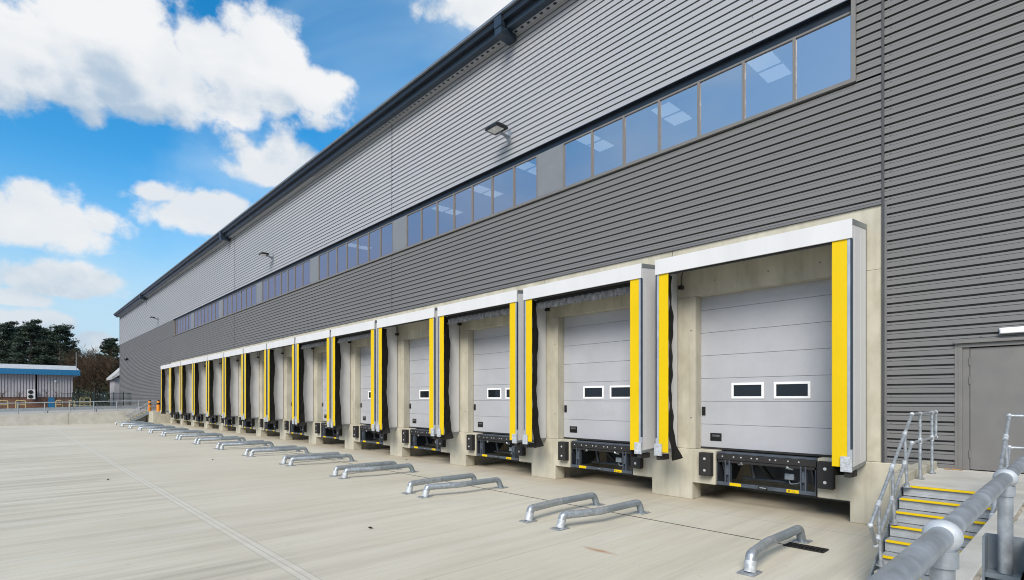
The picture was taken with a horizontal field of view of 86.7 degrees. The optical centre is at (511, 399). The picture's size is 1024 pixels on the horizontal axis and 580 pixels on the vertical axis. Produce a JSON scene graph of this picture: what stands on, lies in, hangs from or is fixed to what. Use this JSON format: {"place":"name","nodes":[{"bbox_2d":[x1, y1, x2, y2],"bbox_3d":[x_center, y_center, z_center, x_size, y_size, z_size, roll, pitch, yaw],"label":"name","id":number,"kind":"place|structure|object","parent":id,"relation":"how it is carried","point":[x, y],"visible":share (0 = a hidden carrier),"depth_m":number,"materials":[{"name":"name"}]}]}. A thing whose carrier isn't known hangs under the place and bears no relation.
{"place":"outdoors","nodes":[
{"label":"outdoors","id":0,"kind":"place"},
{"bbox_2d":[0,405,156,414],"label":"ramp","id":1,"kind":"structure","parent":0,"point":[58,411],"depth_m":62.64,"materials":[{"name":"grey concrete"}]},
{"bbox_2d":[0,321,22,363],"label":"pine tree","id":2,"kind":"object","parent":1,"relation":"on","point":[6,343],"visible":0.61,"depth_m":134.20,"materials":[{"name":"green plant"}]},
{"bbox_2d":[7,319,53,364],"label":"pine tree","id":3,"kind":"object","parent":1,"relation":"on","point":[31,329],"visible":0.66,"depth_m":131.43,"materials":[{"name":"green plant"}]},
{"bbox_2d":[35,323,80,365],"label":"pine tree","id":4,"kind":"object","parent":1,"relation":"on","point":[56,332],"visible":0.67,"depth_m":133.06,"materials":[{"name":"green plant"}]},
{"bbox_2d":[0,405,143,412],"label":"crash barrier","id":5,"kind":"object","parent":1,"relation":"on","point":[64,408],"visible":0.96,"depth_m":55.44,"materials":[{"name":"metal"}]},
{"bbox_2d":[60,349,97,405],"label":"bare tree","id":6,"kind":"object","parent":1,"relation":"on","point":[77,383],"visible":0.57,"depth_m":111.84,"materials":[{"name":"brown plant"}]},
{"bbox_2d":[61,392,129,406],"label":"fence","id":7,"kind":"object","parent":1,"relation":"on","point":[100,403],"visible":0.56,"depth_m":73.23,"materials":[{"name":"metal"}]},
{"bbox_2d":[0,0,511,395],"label":"sky","id":8,"kind":"structure","parent":0,"point":[133,132],"materials":[{"name":"blue"}]},
{"bbox_2d":[0,423,928,579],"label":"concrete yard","id":9,"kind":"structure","parent":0,"point":[155,506],"depth_m":11.42,"materials":[{"name":"grey concrete"}]},
{"bbox_2d":[146,411,169,423],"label":"landing","id":10,"kind":"object","parent":9,"relation":"on","point":[156,417],"visible":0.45,"depth_m":57.62,"materials":[{"name":"concrete"}]},
{"bbox_2d":[178,433,222,439],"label":"wheel guide","id":11,"kind":"object","parent":9,"relation":"on","point":[196,435],"visible":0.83,"depth_m":34.70,"materials":[{"name":"metal"}]},
{"bbox_2d":[197,437,245,443],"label":"wheel guide","id":12,"kind":"object","parent":9,"relation":"on","point":[217,439],"visible":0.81,"depth_m":31.44,"materials":[{"name":"metal"}]},
{"bbox_2d":[213,440,269,448],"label":"wheel guide","id":13,"kind":"object","parent":9,"relation":"on","point":[218,445],"visible":0.73,"depth_m":28.84,"materials":[{"name":"metal"}]},
{"bbox_2d":[217,441,273,449],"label":"wheel guide","id":14,"kind":"object","parent":9,"relation":"on","point":[243,443],"visible":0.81,"depth_m":28.09,"materials":[{"name":"metal"}]},
{"bbox_2d":[242,445,302,455],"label":"wheel guide","id":15,"kind":"object","parent":9,"relation":"on","point":[247,450],"visible":0.79,"depth_m":25.54,"materials":[{"name":"metal"}]},
{"bbox_2d":[246,447,309,456],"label":"wheel guide","id":16,"kind":"object","parent":9,"relation":"on","point":[305,449],"visible":0.99,"depth_m":24.79,"materials":[{"name":"metal"}]},
{"bbox_2d":[279,452,344,464],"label":"wheel guide","id":17,"kind":"object","parent":9,"relation":"on","point":[285,458],"visible":0.76,"depth_m":22.23,"materials":[{"name":"metal"}]},
{"bbox_2d":[285,454,356,465],"bbox_3d":[-7.561,2.418,21.687,2.830,0.361,0.388,0,0,-37],"label":"wheel guide","id":18,"kind":"object","parent":9,"relation":"on","point":[303,458],"visible":1,"depth_m":21.43,"materials":[{"name":"metal"}]},
{"bbox_2d":[329,461,401,476],"bbox_3d":[-5.087,2.418,19.048,0.286,0.361,2.804,0,0,44],"label":"wheel guide","id":19,"kind":"object","parent":9,"relation":"on","point":[342,467],"visible":0.79,"depth_m":18.89,"materials":[{"name":"metal"}]},
{"bbox_2d":[338,463,417,478],"bbox_3d":[-4.443,2.418,18.353,2.830,0.361,0.388,0,0,-37],"label":"wheel guide","id":20,"kind":"object","parent":9,"relation":"on","point":[346,471],"visible":1,"depth_m":18.07,"materials":[{"name":"metal"}]},
{"bbox_2d":[402,473,476,494],"bbox_3d":[-1.969,2.418,15.714,0.286,0.361,2.804,0,0,44],"label":"wheel guide","id":21,"kind":"object","parent":9,"relation":"on","point":[412,483],"visible":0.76,"depth_m":15.50,"materials":[{"name":"metal"}]},
{"bbox_2d":[418,477,507,497],"bbox_3d":[-1.272,2.418,14.962,2.830,0.361,0.388,0,0,-37],"label":"wheel guide","id":22,"kind":"object","parent":9,"relation":"on","point":[435,486],"visible":1,"depth_m":14.63,"materials":[{"name":"metal"}]},
{"bbox_2d":[172,430,780,543],"bbox_3d":[-17.628,2.573,33.625,0.032,0.004,66.800,0,0,-43],"label":"slot drain","id":23,"kind":"object","parent":9,"relation":"on","point":[580,506],"visible":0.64,"depth_m":12.10,"materials":[{"name":"metal"}]},
{"bbox_2d":[519,492,604,522],"bbox_3d":[1.202,2.418,12.323,0.286,0.361,2.804,0,0,44],"label":"wheel guide","id":24,"kind":"object","parent":9,"relation":"on","point":[531,509],"visible":0.99,"depth_m":12.12,"materials":[{"name":"metal"}]},
{"bbox_2d":[550,499,650,530],"bbox_3d":[1.972,2.418,11.493,2.830,0.361,0.388,0,0,-37],"label":"wheel guide","id":25,"kind":"object","parent":9,"relation":"on","point":[563,516],"visible":1,"depth_m":11.11,"materials":[{"name":"metal"}]},
{"bbox_2d":[736,525,812,576],"bbox_3d":[4.378,2.418,8.927,0.286,0.361,2.804,0,0,44],"label":"wheel guide","id":26,"kind":"object","parent":9,"relation":"on","point":[754,552],"visible":1,"depth_m":8.53,"materials":[{"name":"metal"}]},
{"bbox_2d":[783,542,828,552],"bbox_3d":[5.076,2.560,9.374,0.280,0.022,0.640,0,0,-43],"label":"drain grate","id":27,"kind":"object","parent":9,"relation":"on","point":[807,547],"visible":1,"depth_m":9.35,"materials":[{"name":"metal"}]},
{"bbox_2d":[889,460,936,553],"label":"upstand wall","id":28,"kind":"structure","parent":9,"relation":"on","point":[912,471],"depth_m":8.92,"materials":[{"name":"concrete"}]},
{"bbox_2d":[869,485,996,579],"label":"steel stairs","id":29,"kind":"structure","parent":9,"relation":"on","point":[910,531],"depth_m":7.67,"materials":[{"name":"grey metal"}]},
{"bbox_2d":[867,410,937,566],"bbox_3d":[6.131,1.198,8.355,4.318,1.995,0.150,0,0,-43],"label":"stair handrail","id":30,"kind":"object","parent":29,"relation":"attached to","point":[877,541],"visible":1,"depth_m":7.96,"materials":[{"name":"metal"}]},
{"bbox_2d":[901,468,1023,579],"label":"landing","id":31,"kind":"object","parent":9,"relation":"on","point":[971,480],"visible":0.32,"depth_m":8.55,"materials":[{"name":"concrete"}]},
{"bbox_2d":[867,454,1023,579],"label":"guard rail","id":32,"kind":"object","parent":31,"relation":"on","point":[934,547],"visible":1,"depth_m":1.23,"materials":[{"name":"metal"}]},
{"bbox_2d":[982,533,1023,579],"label":"crash barrier","id":33,"kind":"object","parent":31,"relation":"on","point":[989,556],"visible":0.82,"depth_m":2.12,"materials":[{"name":"metal"}]},
{"bbox_2d":[988,413,1023,519],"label":"stair handrail","id":34,"kind":"object","parent":31,"relation":"on","point":[1006,449],"visible":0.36,"depth_m":7.33,"materials":[{"name":"metal"}]},
{"bbox_2d":[956,493,1023,579],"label":"retaining wall","id":35,"kind":"structure","parent":9,"relation":"on","point":[970,561],"depth_m":4.54,"materials":[{"name":"concrete"}]},
{"bbox_2d":[113,0,1023,526],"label":"warehouse","id":36,"kind":"structure","parent":0,"point":[645,130],"depth_m":14.29,"materials":[{"name":"silver metal"}]},
{"bbox_2d":[160,364,169,413],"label":"dock shelter","id":37,"kind":"object","parent":36,"relation":"attached to","point":[165,388],"visible":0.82,"depth_m":56.90,"materials":[{"name":"metal"}]},
{"bbox_2d":[170,362,180,415],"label":"dock shelter","id":38,"kind":"object","parent":36,"relation":"attached to","point":[175,387],"visible":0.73,"depth_m":53.73,"materials":[{"name":"metal"}]},
{"bbox_2d":[180,359,193,416],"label":"dock shelter","id":39,"kind":"object","parent":36,"relation":"attached to","point":[186,387],"visible":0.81,"depth_m":50.40,"materials":[{"name":"metal"}]},
{"bbox_2d":[193,356,208,417],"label":"dock shelter","id":40,"kind":"object","parent":36,"relation":"attached to","point":[200,385],"visible":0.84,"depth_m":47.12,"materials":[{"name":"metal"}]},
{"bbox_2d":[207,353,223,419],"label":"dock shelter","id":41,"kind":"object","parent":36,"relation":"attached to","point":[214,384],"visible":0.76,"depth_m":43.77,"materials":[{"name":"metal"}]},
{"bbox_2d":[224,348,245,420],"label":"dock shelter","id":42,"kind":"object","parent":36,"relation":"attached to","point":[231,383],"visible":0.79,"depth_m":40.47,"materials":[{"name":"metal"}]},
{"bbox_2d":[243,343,269,422],"bbox_3d":[-16.550,-1.030,35.908,1.035,5.130,4.356,0,0,-43],"label":"dock shelter","id":43,"kind":"object","parent":36,"relation":"attached to","point":[251,382],"visible":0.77,"depth_m":37.12,"materials":[{"name":"metal"}]},
{"bbox_2d":[262,279,267,301],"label":"window","id":44,"kind":"structure","parent":36,"relation":"in","point":[265,282],"depth_m":37.24,"materials":[{"name":"blue glass"}]},
{"bbox_2d":[268,276,273,298],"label":"window","id":45,"kind":"structure","parent":36,"relation":"in","point":[270,280],"depth_m":36.36,"materials":[{"name":"blue glass"}]},
{"bbox_2d":[274,273,280,296],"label":"window","id":46,"kind":"structure","parent":36,"relation":"in","point":[277,278],"depth_m":35.56,"materials":[{"name":"blue glass"}]},
{"bbox_2d":[266,337,295,425],"bbox_3d":[-13.463,-1.030,32.607,1.035,5.130,4.356,0,0,-43],"label":"dock shelter","id":47,"kind":"object","parent":36,"relation":"attached to","point":[275,353],"visible":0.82,"depth_m":33.79,"materials":[{"name":"metal"}]},
{"bbox_2d":[281,270,286,293],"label":"window","id":48,"kind":"structure","parent":36,"relation":"in","point":[283,274],"depth_m":34.69,"materials":[{"name":"blue glass"}]},
{"bbox_2d":[287,267,293,291],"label":"window","id":49,"kind":"structure","parent":36,"relation":"in","point":[290,272],"depth_m":33.95,"materials":[{"name":"blue glass"}]},
{"bbox_2d":[290,420,303,434],"bbox_3d":[-12.200,1.711,33.654,2.330,0.817,2.280,0,0,-43],"label":"dock leveller","id":50,"kind":"object","parent":36,"relation":"attached to","point":[294,429],"visible":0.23,"depth_m":33.58,"materials":[{"name":"metal"}]},
{"bbox_2d":[294,263,301,288],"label":"window","id":51,"kind":"structure","parent":36,"relation":"in","point":[298,268],"depth_m":33.02,"materials":[{"name":"blue glass"}]},
{"bbox_2d":[302,259,309,285],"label":"window","id":52,"kind":"structure","parent":36,"relation":"in","point":[305,265],"depth_m":32.14,"materials":[{"name":"blue glass"}]},
{"bbox_2d":[295,330,331,428],"bbox_3d":[-10.338,-1.030,29.265,1.035,5.130,4.356,0,0,-43],"label":"dock shelter","id":53,"kind":"object","parent":36,"relation":"attached to","point":[305,344],"visible":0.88,"depth_m":30.37,"materials":[{"name":"metal"}]},
{"bbox_2d":[318,252,326,279],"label":"window","id":54,"kind":"structure","parent":36,"relation":"in","point":[322,258],"depth_m":30.53,"materials":[{"name":"blue glass"}]},
{"bbox_2d":[322,352,326,421],"bbox_3d":[-9.663,-0.808,29.762,0.100,4.166,3.840,0,0,-43],"label":"dock door","id":55,"kind":"structure","parent":36,"relation":"in","point":[324,355],"depth_m":30.82,"materials":[{"name":"grey metal"}]},
{"bbox_2d":[321,422,338,438],"bbox_3d":[-9.075,1.711,30.312,2.330,0.817,2.280,0,0,-43],"label":"dock leveller","id":56,"kind":"object","parent":36,"relation":"attached to","point":[326,432],"visible":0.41,"depth_m":30.30,"materials":[{"name":"metal"}]},
{"bbox_2d":[327,247,335,276],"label":"window","id":57,"kind":"structure","parent":36,"relation":"in","point":[331,254],"depth_m":29.68,"materials":[{"name":"blue glass"}]},
{"bbox_2d":[336,243,345,272],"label":"window","id":58,"kind":"structure","parent":36,"relation":"in","point":[340,250],"depth_m":28.81,"materials":[{"name":"blue glass"}]},
{"bbox_2d":[346,238,356,269],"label":"window","id":59,"kind":"structure","parent":36,"relation":"in","point":[351,246],"depth_m":27.97,"materials":[{"name":"blue glass"}]},
{"bbox_2d":[331,320,382,433],"bbox_3d":[-7.225,-1.030,25.936,1.035,5.130,4.356,0,0,-43],"label":"dock shelter","id":60,"kind":"object","parent":36,"relation":"attached to","point":[343,337],"visible":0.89,"depth_m":26.99,"materials":[{"name":"metal"}]},
{"bbox_2d":[357,233,367,264],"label":"window","id":61,"kind":"structure","parent":36,"relation":"in","point":[362,241],"depth_m":27.11,"materials":[{"name":"blue glass"}]},
{"bbox_2d":[360,346,370,424],"bbox_3d":[-6.550,-0.808,26.433,0.100,4.166,3.840,0,0,-43],"label":"dock door","id":62,"kind":"structure","parent":36,"relation":"in","point":[365,352],"depth_m":27.32,"materials":[{"name":"grey metal"}]},
{"bbox_2d":[360,425,382,443],"bbox_3d":[-5.962,1.711,26.983,2.330,0.817,2.280,0,0,-43],"label":"dock leveller","id":63,"kind":"object","parent":36,"relation":"attached to","point":[366,434],"visible":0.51,"depth_m":26.87,"materials":[{"name":"metal"}]},
{"bbox_2d":[368,227,379,260],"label":"window","id":64,"kind":"structure","parent":36,"relation":"in","point":[374,235],"depth_m":26.23,"materials":[{"name":"blue glass"}]},
{"bbox_2d":[380,221,392,256],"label":"window","id":65,"kind":"structure","parent":36,"relation":"in","point":[386,231],"depth_m":25.41,"materials":[{"name":"blue glass"}]},
{"bbox_2d":[376,308,437,438],"bbox_3d":[-4.095,-1.030,22.589,1.035,5.130,4.356,0,0,-43],"label":"dock shelter","id":66,"kind":"object","parent":36,"relation":"attached to","point":[387,334],"visible":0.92,"depth_m":23.65,"materials":[{"name":"metal"}]},
{"bbox_2d":[406,208,420,246],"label":"window","id":67,"kind":"structure","parent":36,"relation":"in","point":[413,220],"depth_m":23.73,"materials":[{"name":"blue glass"}]},
{"bbox_2d":[409,337,428,428],"bbox_3d":[-3.420,-0.808,23.086,0.100,4.166,3.840,0,0,-43],"label":"dock door","id":68,"kind":"structure","parent":36,"relation":"in","point":[418,348],"depth_m":23.76,"materials":[{"name":"grey metal"}]},
{"bbox_2d":[410,429,440,450],"bbox_3d":[-2.832,1.711,23.636,2.330,0.817,2.280,0,0,-43],"label":"dock leveller","id":69,"kind":"object","parent":36,"relation":"attached to","point":[419,437],"visible":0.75,"depth_m":23.44,"materials":[{"name":"metal"}]},
{"bbox_2d":[421,201,436,240],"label":"window","id":70,"kind":"structure","parent":36,"relation":"in","point":[429,212],"depth_m":22.84,"materials":[{"name":"blue glass"}]},
{"bbox_2d":[437,193,453,234],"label":"window","id":71,"kind":"structure","parent":36,"relation":"in","point":[445,206],"depth_m":22.00,"materials":[{"name":"blue glass"}]},
{"bbox_2d":[454,185,471,228],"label":"window","id":72,"kind":"structure","parent":36,"relation":"in","point":[462,198],"depth_m":21.14,"materials":[{"name":"blue glass"}]},
{"bbox_2d":[466,434,474,449],"bbox_3d":[-1.566,1.625,20.432,0.193,0.580,0.310,0,0,-43],"label":"dock buffer","id":73,"kind":"object","parent":36,"relation":"attached to","point":[470,441],"visible":1,"depth_m":20.36,"materials":[{"name":"rubber"}]},
{"bbox_2d":[437,290,523,446],"bbox_3d":[-0.977,-1.030,19.255,1.035,5.130,4.356,0,0,-43],"label":"dock shelter","id":74,"kind":"object","parent":36,"relation":"attached to","point":[451,317],"visible":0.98,"depth_m":19.21,"materials":[{"name":"metal"}]},
{"bbox_2d":[472,176,491,221],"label":"window","id":75,"kind":"structure","parent":36,"relation":"in","point":[481,190],"depth_m":20.30,"materials":[{"name":"blue glass"}]},
{"bbox_2d":[473,326,509,434],"bbox_3d":[-0.302,-0.808,19.752,0.100,4.166,3.840,0,0,-43],"label":"dock door","id":76,"kind":"structure","parent":36,"relation":"in","point":[492,345],"depth_m":20.21,"materials":[{"name":"grey metal"}]},
{"bbox_2d":[477,433,518,460],"bbox_3d":[0.286,1.711,20.302,2.330,0.817,2.280,0,0,-43],"label":"dock leveller","id":77,"kind":"object","parent":36,"relation":"attached to","point":[487,444],"visible":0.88,"depth_m":20.02,"materials":[{"name":"metal"}]},
{"bbox_2d":[485,122,510,143],"bbox_3d":[-0.398,-9.195,18.727,0.879,0.440,0.648,0,0,-43],"label":"floodlight","id":78,"kind":"object","parent":36,"relation":"attached to","point":[496,128],"visible":1,"depth_m":18.62,"materials":[{"name":"metal"}]},
{"bbox_2d":[492,166,512,213],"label":"window","id":79,"kind":"structure","parent":36,"relation":"in","point":[502,182],"depth_m":19.49,"materials":[{"name":"blue glass"}]},
{"bbox_2d":[513,155,536,205],"bbox_3d":[0.469,-7.440,18.613,0.070,1.490,1.157,0,0,-43],"label":"window","id":80,"kind":"structure","parent":36,"relation":"in","point":[525,172],"depth_m":18.63,"materials":[{"name":"blue glass"}]},
{"bbox_2d":[558,441,568,460],"bbox_3d":[1.605,1.625,17.041,0.193,0.580,0.310,0,0,-43],"label":"dock buffer","id":81,"kind":"object","parent":36,"relation":"attached to","point":[563,450],"visible":1,"depth_m":16.96,"materials":[{"name":"rubber"}]},
{"bbox_2d":[563,130,591,186],"bbox_3d":[2.049,-7.440,16.922,0.070,1.490,1.157,0,0,-43],"label":"window","id":82,"kind":"structure","parent":36,"relation":"in","point":[577,152],"depth_m":16.93,"materials":[{"name":"blue glass"}]},
{"bbox_2d":[522,263,655,457],"bbox_3d":[2.193,-1.030,15.864,1.035,5.130,4.356,0,0,-43],"label":"dock shelter","id":83,"kind":"object","parent":36,"relation":"attached to","point":[637,282],"visible":0.99,"depth_m":14.63,"materials":[{"name":"metal"}]},
{"bbox_2d":[564,308,629,442],"bbox_3d":[2.868,-0.808,16.361,0.100,4.166,3.840,0,0,-43],"label":"dock door","id":84,"kind":"structure","parent":36,"relation":"in","point":[596,345],"depth_m":16.62,"materials":[{"name":"grey metal"}]},
{"bbox_2d":[571,440,632,473],"bbox_3d":[3.457,1.711,16.911,2.330,0.817,2.280,0,0,-43],"label":"dock leveller","id":85,"kind":"object","parent":36,"relation":"attached to","point":[586,452],"visible":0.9,"depth_m":16.49,"materials":[{"name":"metal"}]},
{"bbox_2d":[592,116,622,175],"bbox_3d":[2.840,-7.440,16.077,0.070,1.490,1.157,0,0,-43],"label":"window","id":86,"kind":"structure","parent":36,"relation":"in","point":[607,139],"depth_m":16.09,"materials":[{"name":"blue glass"}]},
{"bbox_2d":[631,457,642,468],"bbox_3d":[3.462,1.625,15.055,0.193,0.580,0.310,0,0,-43],"label":"dock buffer","id":87,"kind":"object","parent":36,"relation":"attached to","point":[636,462],"visible":0.48,"depth_m":14.98,"materials":[{"name":"rubber"}]},
{"bbox_2d":[623,99,658,164],"bbox_3d":[3.630,-7.440,15.232,0.070,1.490,1.157,0,0,-43],"label":"window","id":88,"kind":"structure","parent":36,"relation":"in","point":[641,125],"depth_m":15.23,"materials":[{"name":"blue glass"}]},
{"bbox_2d":[659,81,697,150],"bbox_3d":[4.420,-7.440,14.387,0.070,1.490,1.157,0,0,-43],"label":"window","id":89,"kind":"structure","parent":36,"relation":"in","point":[678,110],"depth_m":14.40,"materials":[{"name":"blue glass"}]},
{"bbox_2d":[699,452,712,475],"bbox_3d":[4.849,1.625,13.572,0.193,0.580,0.310,0,0,-43],"label":"dock buffer","id":90,"kind":"object","parent":36,"relation":"attached to","point":[705,463],"visible":1,"depth_m":13.50,"materials":[{"name":"black rubber"}]},
{"bbox_2d":[698,61,742,135],"bbox_3d":[5.210,-7.440,13.542,0.070,1.490,1.157,0,0,-43],"label":"window","id":91,"kind":"structure","parent":36,"relation":"in","point":[720,94],"depth_m":13.55,"materials":[{"name":"blue glass"}]},
{"bbox_2d":[654,218,866,477],"bbox_3d":[5.438,-1.030,12.395,1.035,5.130,4.356,0,0,-43],"label":"dock shelter","id":92,"kind":"object","parent":36,"relation":"attached to","point":[846,239],"visible":1,"depth_m":10.97,"materials":[{"name":"metal"}]},
{"bbox_2d":[701,279,831,456],"bbox_3d":[6.113,-0.808,12.892,0.100,4.166,3.840,0,0,-43],"label":"dock door","id":93,"kind":"structure","parent":36,"relation":"in","point":[766,353],"depth_m":12.89,"materials":[{"name":"grey metal"}]},
{"bbox_2d":[743,37,793,118],"bbox_3d":[6.001,-7.440,12.697,0.070,1.490,1.157,0,0,-43],"label":"window","id":94,"kind":"structure","parent":36,"relation":"in","point":[768,75],"depth_m":12.70,"materials":[{"name":"blue glass"}]},
{"bbox_2d":[717,450,820,495],"bbox_3d":[6.701,1.711,13.442,2.330,0.817,2.280,0,0,-43],"label":"dock leveller","id":95,"kind":"object","parent":36,"relation":"attached to","point":[801,471],"visible":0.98,"depth_m":12.94,"materials":[{"name":"metal"}]},
{"bbox_2d":[794,11,850,99],"bbox_3d":[6.791,-7.440,11.852,0.070,1.490,1.157,0,0,-43],"label":"window","id":96,"kind":"structure","parent":36,"relation":"in","point":[822,53],"depth_m":11.84,"materials":[{"name":"blue glass"}]},
{"bbox_2d":[817,461,834,489],"bbox_3d":[6.707,1.625,11.585,0.193,0.580,0.310,0,0,-43],"label":"dock buffer","id":97,"kind":"object","parent":36,"relation":"attached to","point":[825,478],"visible":0.89,"depth_m":11.53,"materials":[{"name":"rubber"}]},
{"bbox_2d":[969,345,1023,472],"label":"personnel door","id":98,"kind":"structure","parent":36,"relation":"in","point":[996,379],"depth_m":9.74,"materials":[{"name":"grey metal"}]},
{"bbox_2d":[999,326,1023,333],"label":"wall lamp","id":99,"kind":"object","parent":36,"relation":"attached to","point":[1010,330],"visible":1,"depth_m":9.46,"materials":[{"name":"metal"}]},
{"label":"raised ground","id":100,"kind":"structure","parent":0,"visible":0},
{"bbox_2d":[57,343,107,404],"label":"bare tree","id":101,"kind":"object","parent":100,"relation":"on","point":[85,357],"visible":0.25,"depth_m":119.01,"materials":[{"name":"brown plant"}]},
{"bbox_2d":[70,347,117,405],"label":"bare tree","id":102,"kind":"object","parent":100,"relation":"on","point":[92,372],"visible":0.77,"depth_m":109.69,"materials":[{"name":"brown plant"}]},
{"bbox_2d":[83,345,118,404],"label":"bare tree","id":103,"kind":"object","parent":100,"relation":"on","point":[103,373],"visible":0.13,"depth_m":117.85,"materials":[{"name":"brown plant"}]},
{"bbox_2d":[92,358,118,404],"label":"bare tree","id":104,"kind":"object","parent":100,"relation":"on","point":[109,365],"visible":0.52,"depth_m":107.51,"materials":[{"name":"brown plant"}]},
{"bbox_2d":[96,337,118,364],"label":"pine tree","id":105,"kind":"object","parent":100,"relation":"on","point":[110,343],"visible":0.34,"depth_m":138.82,"materials":[{"name":"green plant"}]},
{"bbox_2d":[106,368,118,405],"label":"white roofed hut","id":106,"kind":"object","parent":100,"relation":"on","point":[114,384],"visible":0.46,"depth_m":101.15,"materials":[{"name":"white metal"}]},
{"label":"ground","id":107,"kind":"structure","parent":0,"visible":0},
{"bbox_2d":[0,364,79,408],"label":"blue trimmed shed","id":108,"kind":"structure","parent":107,"relation":"on","point":[21,378],"depth_m":86.67,"materials":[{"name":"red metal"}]},
{"bbox_2d":[0,411,145,425],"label":"retaining wall","id":109,"kind":"structure","parent":107,"relation":"on","point":[63,418],"depth_m":55.03,"materials":[{"name":"concrete"}]},
{"bbox_2d":[0,400,160,413],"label":"guard rail","id":110,"kind":"object","parent":109,"relation":"on","point":[74,401],"visible":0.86,"depth_m":55.23,"materials":[{"name":"metal"}]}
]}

